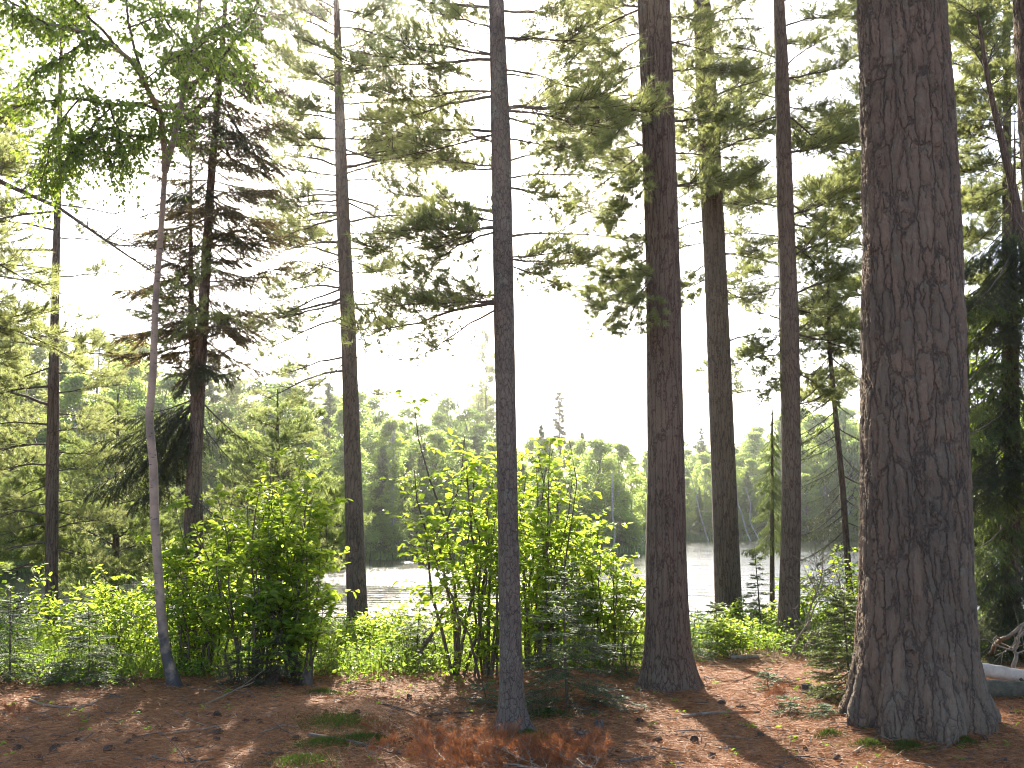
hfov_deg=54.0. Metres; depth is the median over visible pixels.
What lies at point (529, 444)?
maple tree
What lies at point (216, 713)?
pine cone
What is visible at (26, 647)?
fir sapling
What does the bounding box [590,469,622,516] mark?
maple tree
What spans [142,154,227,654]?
spruce tree
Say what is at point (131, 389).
maple tree
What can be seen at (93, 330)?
pine tree
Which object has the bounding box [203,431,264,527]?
maple tree
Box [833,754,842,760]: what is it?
pine cone
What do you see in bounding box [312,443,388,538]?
maple tree
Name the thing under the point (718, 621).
spruce sapling
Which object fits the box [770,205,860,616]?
spruce tree
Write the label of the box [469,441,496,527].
birch tree
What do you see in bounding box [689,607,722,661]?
spruce sapling
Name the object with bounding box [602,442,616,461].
birch tree
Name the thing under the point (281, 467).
pine tree
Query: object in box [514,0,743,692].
pine tree
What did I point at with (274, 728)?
stick
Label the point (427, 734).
fallen bough
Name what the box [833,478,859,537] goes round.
birch tree
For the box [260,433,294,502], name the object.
birch tree
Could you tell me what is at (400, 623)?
shrub
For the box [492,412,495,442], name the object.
spruce tree
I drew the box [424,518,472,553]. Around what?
shrub
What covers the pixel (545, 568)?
shrub
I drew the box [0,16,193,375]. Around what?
pine tree
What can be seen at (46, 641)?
grass
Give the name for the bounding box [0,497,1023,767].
ground
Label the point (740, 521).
birch tree
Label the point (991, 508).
spruce tree
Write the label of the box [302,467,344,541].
maple tree
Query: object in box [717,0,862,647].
pine tree
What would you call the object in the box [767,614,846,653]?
dead branch
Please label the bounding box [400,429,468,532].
maple tree
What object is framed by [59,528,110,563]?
shrub
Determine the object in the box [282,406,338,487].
maple tree
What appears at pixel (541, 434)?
spruce tree
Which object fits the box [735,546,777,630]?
spruce sapling
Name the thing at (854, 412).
maple tree
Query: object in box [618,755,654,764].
stick
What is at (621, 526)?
spruce tree
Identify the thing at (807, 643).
dead branch
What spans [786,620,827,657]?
spruce sapling
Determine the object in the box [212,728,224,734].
pine cone
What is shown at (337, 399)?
birch tree
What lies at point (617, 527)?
maple tree
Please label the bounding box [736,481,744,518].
birch tree
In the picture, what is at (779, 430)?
spruce tree
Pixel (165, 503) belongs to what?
pine tree
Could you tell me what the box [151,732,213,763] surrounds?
stick
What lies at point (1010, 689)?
fallen log
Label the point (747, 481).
spruce tree
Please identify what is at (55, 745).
pine cone
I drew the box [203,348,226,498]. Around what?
spruce tree
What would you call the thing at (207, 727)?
stick
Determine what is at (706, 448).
maple tree
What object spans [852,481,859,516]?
birch tree
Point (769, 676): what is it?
fir sapling
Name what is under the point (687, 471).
birch tree
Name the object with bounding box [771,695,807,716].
fir sapling
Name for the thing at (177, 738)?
pine cone
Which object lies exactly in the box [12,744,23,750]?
pine cone
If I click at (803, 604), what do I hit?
shrub
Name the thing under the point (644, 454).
maple tree
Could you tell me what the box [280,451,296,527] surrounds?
spruce tree
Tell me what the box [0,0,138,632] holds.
pine tree
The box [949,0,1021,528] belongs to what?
pine tree
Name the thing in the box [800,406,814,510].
birch tree
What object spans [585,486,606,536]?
birch tree
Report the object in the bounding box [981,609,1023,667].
dead branch
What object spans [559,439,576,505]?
maple tree
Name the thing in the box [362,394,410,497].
maple tree
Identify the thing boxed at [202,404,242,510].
maple tree
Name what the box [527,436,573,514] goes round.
birch tree
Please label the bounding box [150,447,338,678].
shrub
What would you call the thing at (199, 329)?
spruce tree
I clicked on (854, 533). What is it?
shrub
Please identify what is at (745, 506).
maple tree
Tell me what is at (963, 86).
pine tree
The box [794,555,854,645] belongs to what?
dead branch
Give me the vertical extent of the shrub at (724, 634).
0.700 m
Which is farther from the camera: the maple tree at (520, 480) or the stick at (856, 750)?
the maple tree at (520, 480)
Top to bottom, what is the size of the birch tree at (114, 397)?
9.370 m
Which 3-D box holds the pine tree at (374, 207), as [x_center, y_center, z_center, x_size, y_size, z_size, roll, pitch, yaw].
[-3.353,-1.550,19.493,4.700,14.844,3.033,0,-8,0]
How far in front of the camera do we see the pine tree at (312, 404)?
77.71 m
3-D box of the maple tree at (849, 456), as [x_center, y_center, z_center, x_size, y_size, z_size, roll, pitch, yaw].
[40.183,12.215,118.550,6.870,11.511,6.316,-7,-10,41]
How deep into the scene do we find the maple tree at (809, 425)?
127.62 m
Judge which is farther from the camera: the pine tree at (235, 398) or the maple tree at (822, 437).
the maple tree at (822, 437)
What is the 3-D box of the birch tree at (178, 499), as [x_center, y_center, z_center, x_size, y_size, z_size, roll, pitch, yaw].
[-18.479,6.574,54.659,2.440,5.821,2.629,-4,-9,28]
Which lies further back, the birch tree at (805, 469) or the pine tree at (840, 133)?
the birch tree at (805, 469)
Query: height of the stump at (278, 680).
0.201 m
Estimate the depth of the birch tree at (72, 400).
56.65 m
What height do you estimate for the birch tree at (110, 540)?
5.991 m
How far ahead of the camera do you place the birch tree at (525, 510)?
68.26 m
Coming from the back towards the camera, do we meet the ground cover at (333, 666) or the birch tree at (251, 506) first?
the birch tree at (251, 506)
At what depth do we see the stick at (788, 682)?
9.99 m
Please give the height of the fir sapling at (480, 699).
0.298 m
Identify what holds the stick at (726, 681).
on the ground at (580, 719)
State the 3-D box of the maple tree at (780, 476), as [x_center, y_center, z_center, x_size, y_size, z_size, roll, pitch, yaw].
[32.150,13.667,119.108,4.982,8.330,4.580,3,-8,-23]
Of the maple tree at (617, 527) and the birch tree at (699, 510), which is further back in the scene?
the birch tree at (699, 510)
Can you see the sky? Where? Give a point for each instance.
(604, 387)
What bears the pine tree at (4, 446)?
on the ground at (580, 719)
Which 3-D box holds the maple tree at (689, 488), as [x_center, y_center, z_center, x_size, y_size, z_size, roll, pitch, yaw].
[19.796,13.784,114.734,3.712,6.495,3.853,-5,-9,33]
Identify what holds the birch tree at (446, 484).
on the ground at (580, 719)
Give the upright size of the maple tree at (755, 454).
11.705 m
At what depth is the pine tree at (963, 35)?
14.91 m
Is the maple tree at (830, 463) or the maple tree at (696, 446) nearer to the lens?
the maple tree at (830, 463)
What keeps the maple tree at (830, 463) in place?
on the ground at (580, 719)
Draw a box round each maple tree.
[19,419,74,508]
[26,444,100,552]
[66,466,128,545]
[81,360,168,466]
[90,340,175,468]
[120,370,213,522]
[154,371,225,508]
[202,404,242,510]
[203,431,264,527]
[225,379,284,450]
[255,359,318,424]
[266,437,341,516]
[274,379,319,451]
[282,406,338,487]
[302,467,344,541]
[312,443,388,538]
[316,391,402,503]
[360,408,410,530]
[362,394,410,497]
[370,418,420,528]
[396,406,430,493]
[396,422,453,527]
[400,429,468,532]
[401,470,441,545]
[414,395,468,498]
[440,407,493,522]
[452,391,521,495]
[485,444,537,511]
[517,436,561,508]
[527,463,556,525]
[538,461,579,529]
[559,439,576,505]
[560,437,636,536]
[564,438,596,522]
[576,479,593,528]
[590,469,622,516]
[600,475,633,538]
[627,449,646,512]
[684,440,694,494]
[685,440,710,520]
[685,477,701,530]
[685,495,694,528]
[688,447,709,479]
[689,451,710,508]
[691,463,711,512]
[704,495,711,528]
[709,466,744,510]
[735,430,775,505]
[735,444,747,502]
[738,425,770,489]
[738,488,762,527]
[739,439,763,484]
[750,464,781,526]
[751,482,780,534]
[766,466,781,521]
[774,485,801,532]
[780,412,858,489]
[801,425,859,507]
[801,473,827,532]
[808,447,853,526]
[808,471,841,533]
[817,405,859,484]
[827,438,859,516]
[846,408,859,439]
[968,323,1023,620]
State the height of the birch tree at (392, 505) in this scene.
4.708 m
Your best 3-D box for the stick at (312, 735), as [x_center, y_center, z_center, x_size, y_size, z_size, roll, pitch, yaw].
[-0.792,2.484,6.873,1.474,0.090,0.246,-5,-9,31]
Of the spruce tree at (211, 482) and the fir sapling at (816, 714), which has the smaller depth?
the fir sapling at (816, 714)
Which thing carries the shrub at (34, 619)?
on the ground at (580, 719)
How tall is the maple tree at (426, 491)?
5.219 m
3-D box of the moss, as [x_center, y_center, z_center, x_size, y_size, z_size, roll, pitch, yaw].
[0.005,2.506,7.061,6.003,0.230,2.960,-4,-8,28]
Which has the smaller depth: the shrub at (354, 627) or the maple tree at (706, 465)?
the shrub at (354, 627)
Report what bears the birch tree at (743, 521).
on the ground at (580, 719)
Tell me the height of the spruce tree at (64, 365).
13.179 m
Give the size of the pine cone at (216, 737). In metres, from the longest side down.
0.073 x 0.059 x 0.058 m
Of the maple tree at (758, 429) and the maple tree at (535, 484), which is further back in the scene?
the maple tree at (758, 429)
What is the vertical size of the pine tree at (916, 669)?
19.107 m
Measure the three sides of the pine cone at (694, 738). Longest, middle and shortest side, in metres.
0.086 x 0.070 x 0.069 m
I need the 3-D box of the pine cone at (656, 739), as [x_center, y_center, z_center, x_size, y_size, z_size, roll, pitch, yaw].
[1.069,2.621,7.394,0.076,0.062,0.061,-10,2,-7]
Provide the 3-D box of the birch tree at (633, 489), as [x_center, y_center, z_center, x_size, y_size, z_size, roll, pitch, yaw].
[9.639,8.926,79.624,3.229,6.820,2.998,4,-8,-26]
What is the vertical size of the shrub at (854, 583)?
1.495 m
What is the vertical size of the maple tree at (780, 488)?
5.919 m
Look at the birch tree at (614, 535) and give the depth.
70.02 m
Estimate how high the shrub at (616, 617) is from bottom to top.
1.711 m
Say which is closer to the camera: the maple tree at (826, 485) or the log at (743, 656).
the log at (743, 656)
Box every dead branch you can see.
[417,586,460,672]
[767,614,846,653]
[788,570,854,657]
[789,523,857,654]
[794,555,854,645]
[796,590,855,659]
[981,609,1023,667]
[984,622,1023,661]
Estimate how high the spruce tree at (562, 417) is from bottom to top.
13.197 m
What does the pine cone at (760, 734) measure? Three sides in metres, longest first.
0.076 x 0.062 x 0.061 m
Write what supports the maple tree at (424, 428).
on the ground at (580, 719)
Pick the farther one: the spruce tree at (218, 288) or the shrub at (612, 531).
the shrub at (612, 531)
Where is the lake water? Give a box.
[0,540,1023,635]
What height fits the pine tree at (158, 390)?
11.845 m
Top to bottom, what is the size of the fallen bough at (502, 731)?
0.287 m
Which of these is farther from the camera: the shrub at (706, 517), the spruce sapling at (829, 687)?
the shrub at (706, 517)
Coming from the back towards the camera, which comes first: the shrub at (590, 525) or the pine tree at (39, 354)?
the pine tree at (39, 354)
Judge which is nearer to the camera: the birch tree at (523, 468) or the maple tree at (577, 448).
the birch tree at (523, 468)
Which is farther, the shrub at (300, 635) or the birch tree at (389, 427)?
the birch tree at (389, 427)
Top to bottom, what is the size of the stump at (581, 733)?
0.136 m
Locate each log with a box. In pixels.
[730,654,758,658]
[982,663,1023,680]
[986,678,1023,698]
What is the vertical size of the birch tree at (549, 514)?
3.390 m
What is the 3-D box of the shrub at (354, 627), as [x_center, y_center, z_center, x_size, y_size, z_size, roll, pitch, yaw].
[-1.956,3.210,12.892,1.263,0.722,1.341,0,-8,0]
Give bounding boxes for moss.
[230,688,983,767]
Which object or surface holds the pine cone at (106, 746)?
on the ground at (580, 719)
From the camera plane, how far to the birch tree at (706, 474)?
116.31 m
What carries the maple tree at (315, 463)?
on the ground at (580, 719)
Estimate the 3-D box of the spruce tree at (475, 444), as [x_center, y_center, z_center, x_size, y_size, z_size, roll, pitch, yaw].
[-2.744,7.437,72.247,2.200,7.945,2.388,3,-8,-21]
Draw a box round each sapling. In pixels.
[0,589,59,685]
[25,610,141,688]
[208,645,275,690]
[243,634,317,687]
[376,594,449,671]
[379,389,532,674]
[456,679,498,707]
[476,553,651,720]
[595,629,643,681]
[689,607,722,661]
[698,597,742,656]
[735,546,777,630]
[751,667,785,689]
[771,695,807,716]
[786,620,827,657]
[789,702,838,720]
[801,585,856,703]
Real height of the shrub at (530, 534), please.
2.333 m
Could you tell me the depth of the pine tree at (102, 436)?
53.66 m
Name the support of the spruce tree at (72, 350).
on the ground at (580, 719)
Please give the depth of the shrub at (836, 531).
112.69 m
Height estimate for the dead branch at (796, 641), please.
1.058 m
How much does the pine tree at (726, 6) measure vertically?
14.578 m
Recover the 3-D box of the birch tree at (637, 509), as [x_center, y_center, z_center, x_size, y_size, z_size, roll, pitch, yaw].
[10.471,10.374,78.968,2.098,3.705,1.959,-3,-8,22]
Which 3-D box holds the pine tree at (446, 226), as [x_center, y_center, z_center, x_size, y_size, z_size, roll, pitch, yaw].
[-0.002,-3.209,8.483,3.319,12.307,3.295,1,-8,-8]
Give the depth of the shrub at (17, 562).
47.00 m
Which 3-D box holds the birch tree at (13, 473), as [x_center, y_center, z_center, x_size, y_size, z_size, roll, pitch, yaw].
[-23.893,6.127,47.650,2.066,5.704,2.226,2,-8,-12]
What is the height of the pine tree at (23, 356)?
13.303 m
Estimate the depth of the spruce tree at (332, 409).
72.83 m
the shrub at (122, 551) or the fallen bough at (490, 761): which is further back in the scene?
the shrub at (122, 551)
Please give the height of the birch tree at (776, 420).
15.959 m
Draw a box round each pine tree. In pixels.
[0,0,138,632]
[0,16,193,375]
[0,334,47,456]
[0,357,102,575]
[0,372,73,458]
[0,417,25,517]
[10,331,87,442]
[12,391,184,629]
[61,324,145,480]
[70,396,125,545]
[120,427,184,518]
[138,370,170,421]
[179,386,375,586]
[204,364,266,473]
[209,385,251,422]
[232,0,479,628]
[235,0,456,310]
[301,389,342,442]
[314,0,686,733]
[349,0,640,247]
[465,328,495,459]
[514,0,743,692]
[559,0,772,212]
[634,0,797,287]
[672,0,808,618]
[691,0,860,463]
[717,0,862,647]
[777,0,1022,368]
[838,0,1000,746]
[947,0,1023,301]
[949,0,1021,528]
[1012,0,1023,235]
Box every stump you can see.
[265,665,281,683]
[302,668,313,684]
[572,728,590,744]
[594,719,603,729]
[801,683,812,690]
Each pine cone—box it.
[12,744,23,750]
[49,747,56,751]
[50,743,60,747]
[103,744,114,751]
[170,736,180,740]
[211,736,219,742]
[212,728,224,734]
[213,711,221,717]
[653,736,662,741]
[690,735,698,742]
[708,752,715,758]
[717,699,725,703]
[755,732,763,737]
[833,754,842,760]
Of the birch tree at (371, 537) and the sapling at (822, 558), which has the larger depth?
the birch tree at (371, 537)
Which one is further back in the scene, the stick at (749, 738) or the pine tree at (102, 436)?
the pine tree at (102, 436)
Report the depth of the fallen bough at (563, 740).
6.81 m
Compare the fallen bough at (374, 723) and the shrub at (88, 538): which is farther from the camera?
the shrub at (88, 538)
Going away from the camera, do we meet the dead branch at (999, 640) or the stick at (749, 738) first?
the stick at (749, 738)
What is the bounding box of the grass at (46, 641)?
[0,533,981,680]
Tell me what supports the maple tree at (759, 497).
on the ground at (580, 719)
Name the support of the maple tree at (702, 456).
on the ground at (580, 719)
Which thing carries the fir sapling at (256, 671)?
on the ground at (580, 719)
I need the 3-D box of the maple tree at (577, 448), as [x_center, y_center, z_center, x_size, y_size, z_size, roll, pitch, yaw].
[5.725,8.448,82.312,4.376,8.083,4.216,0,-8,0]
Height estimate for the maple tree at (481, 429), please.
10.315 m
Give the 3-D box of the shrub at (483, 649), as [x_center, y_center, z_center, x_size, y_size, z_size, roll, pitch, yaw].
[-0.253,1.853,10.153,1.257,2.342,1.485,-4,-9,29]
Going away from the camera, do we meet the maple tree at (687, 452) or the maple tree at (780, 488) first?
the maple tree at (780, 488)
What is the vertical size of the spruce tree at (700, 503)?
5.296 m
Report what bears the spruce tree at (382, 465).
on the ground at (580, 719)
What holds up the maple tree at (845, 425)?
on the ground at (580, 719)
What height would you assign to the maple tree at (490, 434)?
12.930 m
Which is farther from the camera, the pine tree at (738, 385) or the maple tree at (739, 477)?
the maple tree at (739, 477)
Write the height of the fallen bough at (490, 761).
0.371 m
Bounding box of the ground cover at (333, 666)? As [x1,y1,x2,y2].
[0,604,1023,767]
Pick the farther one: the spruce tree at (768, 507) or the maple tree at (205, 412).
the maple tree at (205, 412)
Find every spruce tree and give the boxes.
[35,332,73,436]
[69,343,87,425]
[79,0,309,666]
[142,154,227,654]
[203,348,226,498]
[203,469,216,548]
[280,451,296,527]
[317,381,339,469]
[368,445,392,543]
[406,441,437,542]
[463,433,483,526]
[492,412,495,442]
[532,424,548,510]
[551,391,568,511]
[567,463,580,529]
[576,431,587,486]
[620,497,630,537]
[692,486,703,532]
[697,426,705,462]
[740,401,781,609]
[742,470,759,530]
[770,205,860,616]
[775,421,780,462]
[964,112,1023,666]
[967,327,1022,625]
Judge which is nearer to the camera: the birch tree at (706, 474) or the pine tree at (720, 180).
the pine tree at (720, 180)
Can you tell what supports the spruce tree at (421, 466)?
on the ground at (580, 719)
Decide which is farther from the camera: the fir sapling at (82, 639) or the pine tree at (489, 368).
the pine tree at (489, 368)
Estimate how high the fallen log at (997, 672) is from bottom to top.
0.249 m
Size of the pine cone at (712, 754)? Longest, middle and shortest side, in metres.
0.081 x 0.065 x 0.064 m
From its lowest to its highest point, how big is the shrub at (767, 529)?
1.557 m
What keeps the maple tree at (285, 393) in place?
on the ground at (580, 719)
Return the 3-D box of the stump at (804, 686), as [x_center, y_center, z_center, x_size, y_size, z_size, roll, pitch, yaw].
[2.692,2.783,9.150,0.144,0.102,0.144,0,-8,0]
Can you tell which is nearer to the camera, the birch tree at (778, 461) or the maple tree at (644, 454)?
the maple tree at (644, 454)
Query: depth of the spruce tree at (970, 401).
14.12 m
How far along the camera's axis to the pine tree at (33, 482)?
16.95 m
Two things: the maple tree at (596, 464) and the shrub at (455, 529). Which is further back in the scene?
the maple tree at (596, 464)
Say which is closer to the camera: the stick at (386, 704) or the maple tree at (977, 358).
the stick at (386, 704)
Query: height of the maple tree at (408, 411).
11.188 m
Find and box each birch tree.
[0,0,306,687]
[0,335,46,520]
[0,458,26,565]
[23,372,108,534]
[88,393,147,543]
[101,453,149,558]
[159,464,185,529]
[164,431,220,538]
[226,460,264,538]
[239,405,295,506]
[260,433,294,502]
[314,393,360,441]
[321,406,377,528]
[339,475,382,551]
[362,417,419,538]
[375,477,410,545]
[428,404,451,481]
[431,470,475,546]
[436,437,491,540]
[463,481,487,543]
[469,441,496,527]
[517,462,534,522]
[519,498,533,530]
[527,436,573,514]
[540,504,555,542]
[559,495,582,538]
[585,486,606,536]
[602,441,646,540]
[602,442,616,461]
[612,472,615,550]
[620,454,646,529]
[632,493,646,537]
[634,456,646,514]
[637,482,646,531]
[685,466,697,524]
[689,472,708,540]
[690,466,711,524]
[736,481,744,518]
[737,489,746,530]
[737,500,750,540]
[739,458,764,527]
[745,487,758,540]
[767,414,780,445]
[768,449,781,527]
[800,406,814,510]
[801,446,820,531]
[831,436,859,513]
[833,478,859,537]
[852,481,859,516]
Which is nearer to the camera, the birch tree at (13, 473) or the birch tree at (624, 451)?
the birch tree at (13, 473)
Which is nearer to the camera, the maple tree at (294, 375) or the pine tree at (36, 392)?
the pine tree at (36, 392)
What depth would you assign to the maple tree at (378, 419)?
73.91 m
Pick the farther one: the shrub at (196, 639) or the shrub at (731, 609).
the shrub at (731, 609)
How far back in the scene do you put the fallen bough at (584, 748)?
6.55 m
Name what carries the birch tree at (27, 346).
on the ground at (580, 719)
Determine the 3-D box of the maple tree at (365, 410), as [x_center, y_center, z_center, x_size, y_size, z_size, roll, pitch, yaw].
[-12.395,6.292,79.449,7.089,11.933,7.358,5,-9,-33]
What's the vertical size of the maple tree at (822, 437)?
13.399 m
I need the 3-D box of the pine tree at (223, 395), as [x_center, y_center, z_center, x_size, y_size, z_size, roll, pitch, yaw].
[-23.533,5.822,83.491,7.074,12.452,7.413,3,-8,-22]
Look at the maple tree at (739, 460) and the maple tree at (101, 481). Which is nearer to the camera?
the maple tree at (101, 481)
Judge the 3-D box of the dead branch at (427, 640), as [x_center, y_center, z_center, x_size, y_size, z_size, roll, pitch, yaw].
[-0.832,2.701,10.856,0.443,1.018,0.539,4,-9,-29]
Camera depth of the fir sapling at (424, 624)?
11.30 m
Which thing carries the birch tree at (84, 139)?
on the ground at (580, 719)
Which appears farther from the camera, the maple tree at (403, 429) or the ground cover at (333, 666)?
the maple tree at (403, 429)
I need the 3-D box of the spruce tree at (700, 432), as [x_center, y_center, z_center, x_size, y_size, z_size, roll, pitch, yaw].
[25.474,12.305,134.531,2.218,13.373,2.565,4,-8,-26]
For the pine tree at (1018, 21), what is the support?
on the ground at (580, 719)
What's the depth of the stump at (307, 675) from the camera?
9.90 m
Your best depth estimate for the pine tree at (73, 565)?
16.89 m
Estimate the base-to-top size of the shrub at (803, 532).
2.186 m
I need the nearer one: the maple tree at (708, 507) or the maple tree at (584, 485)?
the maple tree at (584, 485)
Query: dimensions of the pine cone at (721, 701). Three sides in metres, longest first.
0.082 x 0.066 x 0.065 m
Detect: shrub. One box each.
[0,562,62,652]
[1,516,43,571]
[16,580,123,656]
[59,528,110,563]
[62,564,181,662]
[103,541,137,561]
[124,490,255,672]
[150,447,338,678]
[234,489,359,677]
[318,603,396,655]
[331,529,370,556]
[361,597,469,659]
[384,523,409,554]
[397,455,561,677]
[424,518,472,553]
[490,437,611,669]
[519,522,541,546]
[520,494,639,662]
[558,520,645,666]
[585,512,617,545]
[616,524,645,546]
[691,610,768,658]
[697,511,712,534]
[707,598,777,637]
[740,512,760,533]
[761,525,779,534]
[773,565,857,637]
[801,527,808,536]
[810,542,858,631]
[829,524,842,537]
[839,515,858,539]
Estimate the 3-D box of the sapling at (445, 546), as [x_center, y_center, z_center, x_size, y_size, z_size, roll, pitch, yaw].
[-0.563,1.523,10.481,1.570,3.101,1.447,0,-8,0]
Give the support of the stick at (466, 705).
on the ground at (580, 719)
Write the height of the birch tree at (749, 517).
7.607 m
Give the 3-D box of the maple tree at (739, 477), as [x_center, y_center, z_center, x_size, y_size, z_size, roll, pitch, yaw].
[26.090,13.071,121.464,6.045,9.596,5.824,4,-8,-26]
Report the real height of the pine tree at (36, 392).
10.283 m
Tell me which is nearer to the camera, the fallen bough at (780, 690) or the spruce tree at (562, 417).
the fallen bough at (780, 690)
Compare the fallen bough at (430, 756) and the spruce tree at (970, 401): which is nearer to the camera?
the fallen bough at (430, 756)
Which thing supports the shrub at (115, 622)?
on the ground at (580, 719)
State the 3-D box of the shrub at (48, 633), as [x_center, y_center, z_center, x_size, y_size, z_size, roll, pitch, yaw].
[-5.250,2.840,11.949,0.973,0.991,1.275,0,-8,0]
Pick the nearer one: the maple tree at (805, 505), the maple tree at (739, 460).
the maple tree at (805, 505)
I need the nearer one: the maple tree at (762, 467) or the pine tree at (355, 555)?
the pine tree at (355, 555)
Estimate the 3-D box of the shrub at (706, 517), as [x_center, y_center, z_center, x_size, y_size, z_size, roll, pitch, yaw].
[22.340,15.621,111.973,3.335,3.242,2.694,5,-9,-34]
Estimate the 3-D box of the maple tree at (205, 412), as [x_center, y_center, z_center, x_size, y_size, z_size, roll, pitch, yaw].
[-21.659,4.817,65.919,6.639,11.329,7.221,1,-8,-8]
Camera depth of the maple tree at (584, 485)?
73.04 m
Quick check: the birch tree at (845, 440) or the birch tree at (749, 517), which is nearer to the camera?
the birch tree at (749, 517)
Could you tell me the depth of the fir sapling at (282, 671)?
9.89 m
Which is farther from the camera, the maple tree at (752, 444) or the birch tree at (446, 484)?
the maple tree at (752, 444)
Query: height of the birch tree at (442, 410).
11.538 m
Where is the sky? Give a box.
[0,0,1023,488]
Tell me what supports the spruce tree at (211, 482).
on the ground at (580, 719)
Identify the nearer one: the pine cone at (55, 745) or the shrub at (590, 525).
the pine cone at (55, 745)
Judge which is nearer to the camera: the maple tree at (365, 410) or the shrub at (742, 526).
the maple tree at (365, 410)
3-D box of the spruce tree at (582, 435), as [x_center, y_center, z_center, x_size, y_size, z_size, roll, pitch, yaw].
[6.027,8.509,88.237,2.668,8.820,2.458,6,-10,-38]
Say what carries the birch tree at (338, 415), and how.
on the ground at (580, 719)
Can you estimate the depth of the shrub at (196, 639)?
10.78 m
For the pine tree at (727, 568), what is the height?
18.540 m
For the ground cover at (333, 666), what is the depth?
10.54 m
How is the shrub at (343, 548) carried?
on the ground at (580, 719)
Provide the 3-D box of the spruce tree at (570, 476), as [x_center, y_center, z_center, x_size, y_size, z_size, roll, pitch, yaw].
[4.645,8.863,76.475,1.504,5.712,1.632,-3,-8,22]
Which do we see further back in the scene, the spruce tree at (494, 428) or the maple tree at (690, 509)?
the maple tree at (690, 509)
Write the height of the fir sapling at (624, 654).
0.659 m
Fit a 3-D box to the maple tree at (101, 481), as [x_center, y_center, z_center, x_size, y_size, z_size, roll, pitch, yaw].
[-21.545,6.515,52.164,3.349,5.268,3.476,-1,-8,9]
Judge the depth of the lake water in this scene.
41.00 m
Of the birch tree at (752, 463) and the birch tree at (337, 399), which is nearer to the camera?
the birch tree at (337, 399)
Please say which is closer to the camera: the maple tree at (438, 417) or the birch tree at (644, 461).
the maple tree at (438, 417)
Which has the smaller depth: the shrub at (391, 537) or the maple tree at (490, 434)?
the shrub at (391, 537)
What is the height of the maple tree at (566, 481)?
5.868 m
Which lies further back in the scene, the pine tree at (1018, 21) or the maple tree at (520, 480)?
the maple tree at (520, 480)
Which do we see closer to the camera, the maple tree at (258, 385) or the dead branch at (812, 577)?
the dead branch at (812, 577)
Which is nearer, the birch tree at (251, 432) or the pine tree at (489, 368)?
the birch tree at (251, 432)
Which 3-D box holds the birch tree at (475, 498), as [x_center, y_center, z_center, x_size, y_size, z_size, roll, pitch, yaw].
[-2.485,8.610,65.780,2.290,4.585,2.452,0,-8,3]
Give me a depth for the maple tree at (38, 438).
53.04 m
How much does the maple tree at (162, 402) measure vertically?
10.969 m
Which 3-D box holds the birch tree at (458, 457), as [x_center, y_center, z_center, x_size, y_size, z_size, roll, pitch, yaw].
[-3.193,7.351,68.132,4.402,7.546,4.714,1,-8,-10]
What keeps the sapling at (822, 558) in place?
on the ground at (580, 719)
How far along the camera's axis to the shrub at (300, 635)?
10.28 m
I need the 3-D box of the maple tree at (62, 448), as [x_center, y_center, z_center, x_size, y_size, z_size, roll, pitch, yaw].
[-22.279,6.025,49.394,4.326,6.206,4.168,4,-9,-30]
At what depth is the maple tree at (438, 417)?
82.57 m
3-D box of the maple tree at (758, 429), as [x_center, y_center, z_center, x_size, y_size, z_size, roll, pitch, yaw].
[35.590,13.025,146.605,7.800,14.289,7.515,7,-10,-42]
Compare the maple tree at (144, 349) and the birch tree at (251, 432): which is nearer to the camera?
the birch tree at (251, 432)
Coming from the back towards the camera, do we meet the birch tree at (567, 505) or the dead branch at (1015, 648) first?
the birch tree at (567, 505)
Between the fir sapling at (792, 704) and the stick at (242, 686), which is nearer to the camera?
the fir sapling at (792, 704)
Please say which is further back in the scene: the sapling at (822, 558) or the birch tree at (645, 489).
the birch tree at (645, 489)
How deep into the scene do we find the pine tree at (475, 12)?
16.69 m
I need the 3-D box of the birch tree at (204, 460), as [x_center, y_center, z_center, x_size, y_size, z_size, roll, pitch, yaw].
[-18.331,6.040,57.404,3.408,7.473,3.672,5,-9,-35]
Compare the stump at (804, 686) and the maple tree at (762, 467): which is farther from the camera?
the maple tree at (762, 467)
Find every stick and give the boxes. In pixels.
[27,698,101,708]
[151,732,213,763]
[159,710,222,735]
[207,669,264,704]
[259,712,295,733]
[307,732,494,763]
[379,702,424,716]
[431,688,498,714]
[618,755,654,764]
[681,711,759,717]
[704,675,752,681]
[722,734,783,740]
[762,669,813,684]
[852,735,878,752]
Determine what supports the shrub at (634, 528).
on the ground at (580, 719)
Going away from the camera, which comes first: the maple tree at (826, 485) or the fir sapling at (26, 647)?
the fir sapling at (26, 647)
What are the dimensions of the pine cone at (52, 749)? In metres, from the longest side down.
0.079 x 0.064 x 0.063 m
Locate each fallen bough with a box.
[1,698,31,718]
[359,712,394,736]
[366,730,409,755]
[398,730,492,767]
[402,715,476,761]
[442,715,557,767]
[476,715,546,758]
[508,718,603,762]
[538,725,612,767]
[764,682,786,700]
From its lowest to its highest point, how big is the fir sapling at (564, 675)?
1.523 m
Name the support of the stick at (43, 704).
on the ground at (580, 719)
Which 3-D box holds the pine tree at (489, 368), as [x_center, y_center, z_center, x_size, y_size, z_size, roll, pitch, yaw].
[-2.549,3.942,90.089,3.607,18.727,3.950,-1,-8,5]
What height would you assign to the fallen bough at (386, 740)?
0.147 m
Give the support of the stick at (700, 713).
on the ground at (580, 719)

